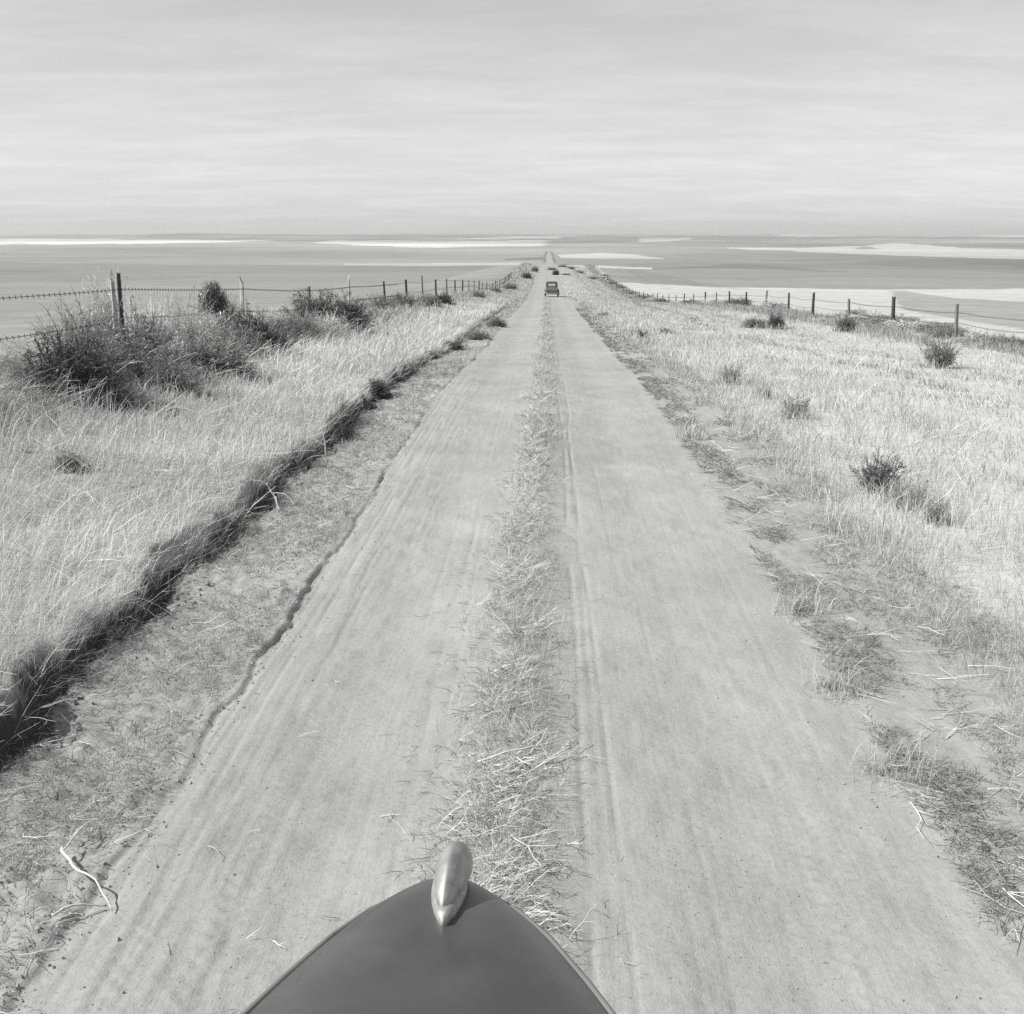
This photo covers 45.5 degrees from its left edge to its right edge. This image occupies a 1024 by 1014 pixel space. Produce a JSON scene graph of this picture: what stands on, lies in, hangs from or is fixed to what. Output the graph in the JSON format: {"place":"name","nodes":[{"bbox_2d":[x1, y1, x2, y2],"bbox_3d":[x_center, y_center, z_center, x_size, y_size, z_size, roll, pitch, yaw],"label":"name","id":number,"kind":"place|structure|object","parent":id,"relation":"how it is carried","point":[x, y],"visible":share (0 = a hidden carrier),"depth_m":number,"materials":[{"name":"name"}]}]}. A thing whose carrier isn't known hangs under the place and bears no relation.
{"place":"outdoors","nodes":[
{"label":"outdoors","id":0,"kind":"place"},
{"bbox_2d":[0,264,538,772],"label":"verge","id":1,"kind":"structure","parent":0,"point":[8,732],"depth_m":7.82,"materials":[{"name":"grey plant"}]},
{"bbox_2d":[49,449,91,472],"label":"grey weed","id":2,"kind":"object","parent":1,"relation":"on","point":[71,459],"visible":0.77,"depth_m":9.07,"materials":[{"name":"grey plant"}]},
{"bbox_2d":[3,327,140,406],"bbox_3d":[-4.342,-1.355,11.886,1.388,0.809,1.280,-3,13,-12],"label":"dark bush","id":3,"kind":"object","parent":1,"relation":"on","point":[81,368],"visible":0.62,"depth_m":11.76,"materials":[{"name":"grey plant"}]},
{"bbox_2d":[27,286,125,355],"bbox_3d":[-5.256,-2.130,14.782,1.286,1.092,1.192,-2,13,-11],"label":"wispy bush","id":4,"kind":"object","parent":1,"relation":"on","point":[80,338],"visible":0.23,"depth_m":14.75,"materials":[{"name":"grey plant"}]},
{"bbox_2d":[77,265,136,337],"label":"tall weed","id":5,"kind":"object","parent":1,"relation":"on","point":[104,305],"visible":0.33,"depth_m":24.05,"materials":[{"name":"grey plant"}]},
{"bbox_2d":[79,360,160,413],"bbox_3d":[-3.901,-1.174,11.931,0.867,0.512,0.910,7,14,28],"label":"wispy bush","id":6,"kind":"object","parent":1,"relation":"on","point":[120,394],"visible":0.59,"depth_m":11.87,"materials":[{"name":"grey plant"}]},
{"bbox_2d":[104,341,156,389],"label":"dark bush","id":7,"kind":"object","parent":1,"relation":"on","point":[140,369],"visible":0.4,"depth_m":12.95,"materials":[{"name":"plant"}]},
{"bbox_2d":[101,288,172,341],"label":"pale tumbleweed","id":8,"kind":"object","parent":1,"relation":"on","point":[158,318],"visible":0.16,"depth_m":17.64,"materials":[{"name":"grey plant"}]},
{"bbox_2d":[78,294,200,378],"bbox_3d":[-4.323,-1.920,14.052,1.454,1.046,1.260,6,14,25],"label":"grey bush","id":9,"kind":"object","parent":1,"relation":"on","point":[139,336],"visible":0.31,"depth_m":13.96,"materials":[{"name":"grey plant"}]},
{"bbox_2d":[112,594,171,617],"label":"bare branch","id":10,"kind":"object","parent":1,"relation":"on","point":[142,599],"visible":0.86,"depth_m":6.50,"materials":[{"name":"wood"}]},
{"bbox_2d":[127,343,230,396],"bbox_3d":[-3.550,-1.479,13.036,1.138,0.566,1.022,-7,14,-27],"label":"wispy bush","id":11,"kind":"object","parent":1,"relation":"on","point":[164,369],"visible":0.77,"depth_m":12.89,"materials":[{"name":"grey plant"}]},
{"bbox_2d":[149,281,242,355],"bbox_3d":[-4.260,-2.487,16.381,1.286,1.102,1.302,1,13,6],"label":"pale tumbleweed","id":12,"kind":"object","parent":1,"relation":"on","point":[186,331],"visible":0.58,"depth_m":16.26,"materials":[{"name":"grey plant"}]},
{"bbox_2d":[0,304,404,426],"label":"dry brush","id":13,"kind":"object","parent":1,"relation":"on","point":[15,363],"visible":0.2,"depth_m":12.09,"materials":[{"name":"grey plant"}]},
{"bbox_2d":[170,328,260,378],"bbox_3d":[-3.695,-1.898,14.962,1.279,0.615,1.352,-7,14,-27],"label":"grey bush","id":14,"kind":"object","parent":1,"relation":"on","point":[227,356],"visible":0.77,"depth_m":14.87,"materials":[{"name":"grey plant"}]},
{"bbox_2d":[204,290,258,332],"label":"wispy bush","id":15,"kind":"object","parent":1,"relation":"on","point":[231,312],"visible":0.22,"depth_m":19.60,"materials":[{"name":"plant"}]},
{"bbox_2d":[205,317,270,358],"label":"grey bush","id":16,"kind":"object","parent":1,"relation":"on","point":[240,336],"visible":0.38,"depth_m":17.40,"materials":[{"name":"plant"}]},
{"bbox_2d":[216,302,288,354],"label":"dark bush","id":17,"kind":"object","parent":1,"relation":"on","point":[261,328],"visible":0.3,"depth_m":18.34,"materials":[{"name":"grey plant"}]},
{"bbox_2d":[0,269,511,340],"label":"wire fence","id":18,"kind":"object","parent":1,"relation":"on","point":[120,289],"visible":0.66,"depth_m":19.62,"materials":[{"name":"grey wood"}]},
{"bbox_2d":[195,280,230,312],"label":"round tumbleweed","id":19,"kind":"object","parent":18,"relation":"on","point":[213,296],"visible":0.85,"depth_m":19.40,"materials":[{"name":"grey plant"}]},
{"bbox_2d":[0,263,532,465],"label":"fence line weeds","id":20,"kind":"object","parent":1,"relation":"on","point":[458,293],"visible":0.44,"depth_m":16.55,"materials":[{"name":"plant"}]},
{"bbox_2d":[251,299,289,327],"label":"pale tumbleweed","id":21,"kind":"object","parent":1,"relation":"on","point":[271,320],"visible":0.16,"depth_m":22.45,"materials":[{"name":"grey plant"}]},
{"bbox_2d":[255,321,297,352],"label":"grey bush","id":22,"kind":"object","parent":1,"relation":"on","point":[285,339],"visible":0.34,"depth_m":18.61,"materials":[{"name":"grey plant"}]},
{"bbox_2d":[265,317,311,345],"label":"dark bush","id":23,"kind":"object","parent":1,"relation":"on","point":[297,329],"visible":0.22,"depth_m":20.97,"materials":[{"name":"grey plant"}]},
{"bbox_2d":[271,300,332,341],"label":"wispy bush","id":24,"kind":"object","parent":1,"relation":"on","point":[312,326],"visible":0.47,"depth_m":22.77,"materials":[{"name":"grey plant"}]},
{"bbox_2d":[280,287,352,325],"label":"dark bush","id":25,"kind":"object","parent":1,"relation":"on","point":[319,303],"visible":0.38,"depth_m":26.27,"materials":[{"name":"grey plant"}]},
{"bbox_2d":[307,307,356,336],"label":"pale tumbleweed","id":26,"kind":"object","parent":1,"relation":"on","point":[328,324],"visible":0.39,"depth_m":24.80,"materials":[{"name":"grey plant"}]},
{"bbox_2d":[323,289,376,333],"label":"dark bush","id":27,"kind":"object","parent":1,"relation":"on","point":[351,310],"visible":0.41,"depth_m":27.34,"materials":[{"name":"grey plant"}]},
{"bbox_2d":[366,377,391,395],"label":"dark weed","id":28,"kind":"object","parent":1,"relation":"on","point":[381,390],"visible":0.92,"depth_m":15.36,"materials":[{"name":"grey plant"}]},
{"bbox_2d":[363,288,399,311],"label":"wispy bush","id":29,"kind":"object","parent":1,"relation":"on","point":[380,302],"visible":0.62,"depth_m":39.43,"materials":[{"name":"grey plant"}]},
{"bbox_2d":[388,291,421,307],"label":"grey bush","id":30,"kind":"object","parent":1,"relation":"on","point":[404,299],"visible":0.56,"depth_m":44.88,"materials":[{"name":"grey plant"}]},
{"bbox_2d":[414,291,442,308],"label":"grey bush","id":31,"kind":"object","parent":1,"relation":"on","point":[428,299],"visible":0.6,"depth_m":47.43,"materials":[{"name":"plant"}]},
{"bbox_2d":[431,291,459,304],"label":"dark bush","id":32,"kind":"object","parent":1,"relation":"on","point":[443,298],"visible":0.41,"depth_m":52.54,"materials":[{"name":"grey plant"}]},
{"bbox_2d":[469,288,487,297],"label":"wispy bush","id":33,"kind":"object","parent":1,"relation":"on","point":[475,294],"visible":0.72,"depth_m":70.02,"materials":[{"name":"grey plant"}]},
{"bbox_2d":[491,286,501,293],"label":"grey bush","id":34,"kind":"object","parent":1,"relation":"on","point":[495,289],"visible":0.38,"depth_m":118.20,"materials":[{"name":"plant"}]},
{"bbox_2d":[500,283,519,289],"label":"dark bush","id":35,"kind":"object","parent":1,"relation":"on","point":[510,286],"visible":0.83,"depth_m":139.33,"materials":[{"name":"plant"}]},
{"bbox_2d":[521,272,532,278],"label":"dark bush","id":36,"kind":"object","parent":1,"relation":"on","point":[528,275],"visible":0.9,"depth_m":188.94,"materials":[{"name":"grey plant"}]},
{"bbox_2d":[530,266,538,271],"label":"dark bush","id":37,"kind":"object","parent":1,"relation":"on","point":[534,269],"visible":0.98,"depth_m":231.07,"materials":[{"name":"grey plant"}]},
{"bbox_2d":[0,265,1023,1013],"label":"dirt road","id":38,"kind":"structure","parent":0,"point":[654,555],"depth_m":4.76,"materials":[{"name":"grey soil"}]},
{"bbox_2d":[51,903,105,915],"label":"bare branch","id":39,"kind":"object","parent":38,"relation":"on","point":[63,908],"visible":1,"depth_m":3.68,"materials":[{"name":"grey wood"}]},
{"bbox_2d":[60,816,120,911],"bbox_3d":[-1.376,1.133,3.964,0.179,0.069,0.626,-3,13,-14],"label":"bare branch","id":40,"kind":"object","parent":38,"relation":"on","point":[62,848],"visible":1,"depth_m":3.91,"materials":[{"name":"grey wood"}]},
{"bbox_2d":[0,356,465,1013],"bbox_3d":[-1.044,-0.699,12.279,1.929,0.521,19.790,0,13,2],"label":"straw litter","id":41,"kind":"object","parent":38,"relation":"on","point":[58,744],"visible":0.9,"depth_m":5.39,"materials":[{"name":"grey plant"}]},
{"bbox_2d":[0,297,529,880],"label":"shoulder grass","id":42,"kind":"structure","parent":38,"relation":"on","point":[276,537],"depth_m":6.30,"materials":[{"name":"plant"}]},
{"bbox_2d":[246,464,294,512],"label":"bleached weed","id":43,"kind":"object","parent":38,"relation":"on","point":[275,497],"visible":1,"depth_m":8.93,"materials":[{"name":"grey plant"}]},
{"bbox_2d":[299,409,354,466],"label":"bleached weed","id":44,"kind":"object","parent":38,"relation":"on","point":[323,444],"visible":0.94,"depth_m":10.73,"materials":[{"name":"grey plant"}]},
{"bbox_2d":[240,841,615,1013],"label":"car","id":45,"kind":"object","parent":38,"relation":"on","point":[449,938],"visible":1,"depth_m":1.38,"materials":[{"name":"paint"}]},
{"bbox_2d":[444,340,467,350],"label":"dark weed","id":46,"kind":"object","parent":38,"relation":"on","point":[456,346],"visible":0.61,"depth_m":26.45,"materials":[{"name":"grey plant"}]},
{"bbox_2d":[464,328,493,339],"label":"grey weed","id":47,"kind":"object","parent":38,"relation":"on","point":[479,335],"visible":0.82,"depth_m":30.54,"materials":[{"name":"grey plant"}]},
{"bbox_2d":[323,385,639,988],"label":"dead stalks","id":48,"kind":"object","parent":38,"relation":"on","point":[491,815],"visible":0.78,"depth_m":4.70,"materials":[{"name":"grey plant"}]},
{"bbox_2d":[484,313,509,326],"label":"grey weed","id":49,"kind":"object","parent":38,"relation":"on","point":[495,321],"visible":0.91,"depth_m":38.08,"materials":[{"name":"plant"}]},
{"bbox_2d":[0,394,1022,1013],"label":"earth crumbs","id":50,"kind":"object","parent":38,"relation":"on","point":[78,728],"visible":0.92,"depth_m":5.05,"materials":[{"name":"grey soil"}]},
{"bbox_2d":[477,734,589,761],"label":"bare branch","id":51,"kind":"object","parent":38,"relation":"on","point":[529,747],"visible":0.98,"depth_m":4.67,"materials":[{"name":"grey wood"}]},
{"bbox_2d":[544,281,558,296],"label":"sedan","id":52,"kind":"object","parent":38,"relation":"on","point":[551,287],"visible":0.94,"depth_m":118.95,"materials":[{"name":"paint"}]},
{"bbox_2d":[816,676,847,695],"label":"grey weed","id":53,"kind":"object","parent":38,"relation":"on","point":[836,687],"visible":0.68,"depth_m":5.50,"materials":[{"name":"grey plant"}]},
{"bbox_2d":[859,757,914,778],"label":"grey weed","id":54,"kind":"object","parent":38,"relation":"on","point":[887,771],"visible":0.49,"depth_m":4.65,"materials":[{"name":"grey plant"}]},
{"bbox_2d":[0,233,1023,368],"bbox_3d":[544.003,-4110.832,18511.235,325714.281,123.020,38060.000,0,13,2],"label":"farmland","id":55,"kind":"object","parent":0,"point":[979,276],"visible":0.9,"depth_m":685.07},
{"bbox_2d":[0,333,1023,673],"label":"loose straw","id":56,"kind":"object","parent":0,"point":[372,371],"visible":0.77,"depth_m":10.06,"materials":[{"name":"grey plant"}]},
{"bbox_2d":[0,0,1023,235],"label":"sky","id":57,"kind":"structure","parent":0,"point":[337,117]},
{"bbox_2d":[423,296,604,877],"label":"grass strip","id":58,"kind":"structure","parent":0,"point":[544,355],"depth_m":5.75,"materials":[{"name":"plant"}]},
{"bbox_2d":[554,265,1023,976],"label":"verge","id":59,"kind":"structure","parent":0,"point":[892,705],"depth_m":7.75,"materials":[{"name":"grey plant"}]},
{"bbox_2d":[552,269,558,274],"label":"dark bush","id":60,"kind":"object","parent":59,"relation":"on","point":[555,272],"visible":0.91,"depth_m":213.77,"materials":[{"name":"plant"}]},
{"bbox_2d":[595,312,611,317],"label":"grey weed","id":61,"kind":"object","parent":59,"relation":"on","point":[601,314],"visible":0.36,"depth_m":46.20,"materials":[{"name":"grey plant"}]},
{"bbox_2d":[626,327,654,338],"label":"dark weed","id":62,"kind":"object","parent":59,"relation":"on","point":[641,333],"visible":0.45,"depth_m":30.61,"materials":[{"name":"grey plant"}]},
{"bbox_2d":[649,297,673,302],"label":"fence weed","id":63,"kind":"object","parent":59,"relation":"on","point":[657,299],"visible":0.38,"depth_m":121.30,"materials":[{"name":"grey plant"}]},
{"bbox_2d":[659,328,670,333],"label":"dark weed","id":64,"kind":"object","parent":59,"relation":"on","point":[661,330],"visible":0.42,"depth_m":33.94,"materials":[{"name":"plant"}]},
{"bbox_2d":[683,298,701,302],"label":"fence weed","id":65,"kind":"object","parent":59,"relation":"on","point":[691,300],"visible":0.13,"depth_m":98.11,"materials":[{"name":"grey plant"}]},
{"bbox_2d":[702,298,725,303],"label":"fence weed","id":66,"kind":"object","parent":59,"relation":"on","point":[711,301],"visible":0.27,"depth_m":83.02,"materials":[{"name":"grey plant"}]},
{"bbox_2d":[715,361,744,382],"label":"grey weed","id":67,"kind":"object","parent":59,"relation":"on","point":[731,372],"visible":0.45,"depth_m":17.32,"materials":[{"name":"grey plant"}]},
{"bbox_2d":[720,295,756,305],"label":"fence weed","id":68,"kind":"object","parent":59,"relation":"on","point":[741,299],"visible":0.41,"depth_m":74.11,"materials":[{"name":"grey plant"}]},
{"bbox_2d":[738,316,766,328],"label":"grey bush","id":69,"kind":"object","parent":59,"relation":"on","point":[756,322],"visible":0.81,"depth_m":39.21,"materials":[{"name":"grey plant"}]},
{"bbox_2d":[754,384,775,398],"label":"grey weed","id":70,"kind":"object","parent":59,"relation":"on","point":[764,391],"visible":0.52,"depth_m":15.51,"materials":[{"name":"grey plant"}]},
{"bbox_2d":[750,298,791,309],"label":"fence weed","id":71,"kind":"object","parent":59,"relation":"on","point":[772,305],"visible":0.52,"depth_m":60.96,"materials":[{"name":"grey plant"}]},
{"bbox_2d":[763,312,786,328],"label":"dark bush","id":72,"kind":"object","parent":59,"relation":"on","point":[774,320],"visible":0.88,"depth_m":38.77,"materials":[{"name":"grey plant"}]},
{"bbox_2d":[555,265,1023,742],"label":"dry grass","id":73,"kind":"structure","parent":59,"relation":"on","point":[638,318],"depth_m":13.17,"materials":[{"name":"plant"}]},
{"bbox_2d":[775,391,820,418],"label":"grey weed","id":74,"kind":"object","parent":59,"relation":"on","point":[793,409],"visible":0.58,"depth_m":13.68,"materials":[{"name":"grey plant"}]},
{"bbox_2d":[574,307,1023,941],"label":"creeping weeds","id":75,"kind":"object","parent":59,"relation":"on","point":[714,465],"visible":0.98,"depth_m":5.50,"materials":[{"name":"grey plant"}]},
{"bbox_2d":[782,596,820,612],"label":"grey weed","id":76,"kind":"object","parent":59,"relation":"on","point":[802,608],"visible":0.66,"depth_m":6.63,"materials":[{"name":"grey plant"}]},
{"bbox_2d":[582,264,1023,362],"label":"fence line weeds","id":77,"kind":"object","parent":59,"relation":"on","point":[802,316],"visible":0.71,"depth_m":41.36,"materials":[{"name":"plant"}]},
{"bbox_2d":[591,312,1021,797],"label":"dry grass","id":78,"kind":"structure","parent":59,"relation":"on","point":[797,597],"depth_m":6.71,"materials":[{"name":"plant"}]},
{"bbox_2d":[607,276,1023,338],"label":"wire fence","id":79,"kind":"object","parent":59,"relation":"on","point":[813,299],"visible":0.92,"depth_m":45.73,"materials":[{"name":"grey wood"}]},
{"bbox_2d":[831,314,859,332],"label":"grey bush","id":80,"kind":"object","parent":59,"relation":"on","point":[846,323],"visible":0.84,"depth_m":37.07,"materials":[{"name":"grey plant"}]},
{"bbox_2d":[818,307,897,319],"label":"fence weed","id":81,"kind":"object","parent":59,"relation":"on","point":[842,313],"visible":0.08,"depth_m":45.89,"materials":[{"name":"grey plant"}]},
{"bbox_2d":[830,309,888,320],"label":"fence weed","id":82,"kind":"object","parent":59,"relation":"on","point":[873,313],"visible":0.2,"depth_m":44.05,"materials":[{"name":"grey plant"}]},
{"bbox_2d":[846,446,911,499],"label":"dark weed","id":83,"kind":"object","parent":59,"relation":"on","point":[874,474],"visible":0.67,"depth_m":9.70,"materials":[{"name":"grey plant"}]},
{"bbox_2d":[857,314,915,328],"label":"fence weed","id":84,"kind":"object","parent":59,"relation":"on","point":[875,319],"visible":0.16,"depth_m":39.72,"materials":[{"name":"plant"}]},
{"bbox_2d":[859,312,929,323],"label":"fence weed","id":85,"kind":"object","parent":59,"relation":"on","point":[898,318],"visible":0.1,"depth_m":41.82,"materials":[{"name":"grey plant"}]},
{"bbox_2d":[875,475,940,509],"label":"grey weed","id":86,"kind":"object","parent":59,"relation":"on","point":[911,490],"visible":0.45,"depth_m":9.17,"materials":[{"name":"grey plant"}]},
{"bbox_2d":[877,318,941,329],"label":"fence weed","id":87,"kind":"object","parent":59,"relation":"on","point":[906,323],"visible":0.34,"depth_m":38.18,"materials":[{"name":"grey plant"}]},
{"bbox_2d":[918,494,954,524],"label":"grey weed","id":88,"kind":"object","parent":59,"relation":"on","point":[937,518],"visible":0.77,"depth_m":8.71,"materials":[{"name":"grey plant"}]},
{"bbox_2d":[909,329,966,368],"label":"grey weed","id":89,"kind":"object","parent":59,"relation":"on","point":[944,355],"visible":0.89,"depth_m":21.94,"materials":[{"name":"grey plant"}]},
{"bbox_2d":[908,321,973,332],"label":"fence weed","id":90,"kind":"object","parent":59,"relation":"on","point":[923,326],"visible":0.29,"depth_m":36.25,"materials":[{"name":"grey plant"}]},
{"bbox_2d":[919,325,977,338],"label":"fence weed","id":91,"kind":"object","parent":59,"relation":"on","point":[948,331],"visible":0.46,"depth_m":33.80,"materials":[{"name":"grey plant"}]},
{"bbox_2d":[943,329,1021,343],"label":"fence weed","id":92,"kind":"object","parent":59,"relation":"on","point":[984,334],"visible":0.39,"depth_m":31.20,"materials":[{"name":"grey plant"}]},
{"bbox_2d":[979,334,1023,347],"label":"fence weed","id":93,"kind":"object","parent":59,"relation":"on","point":[1013,339],"visible":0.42,"depth_m":29.21,"materials":[{"name":"grey plant"}]},
{"bbox_2d":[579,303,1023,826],"bbox_3d":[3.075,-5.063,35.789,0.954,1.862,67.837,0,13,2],"label":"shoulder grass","id":94,"kind":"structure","parent":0,"point":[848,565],"depth_m":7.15,"materials":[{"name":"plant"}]}
]}

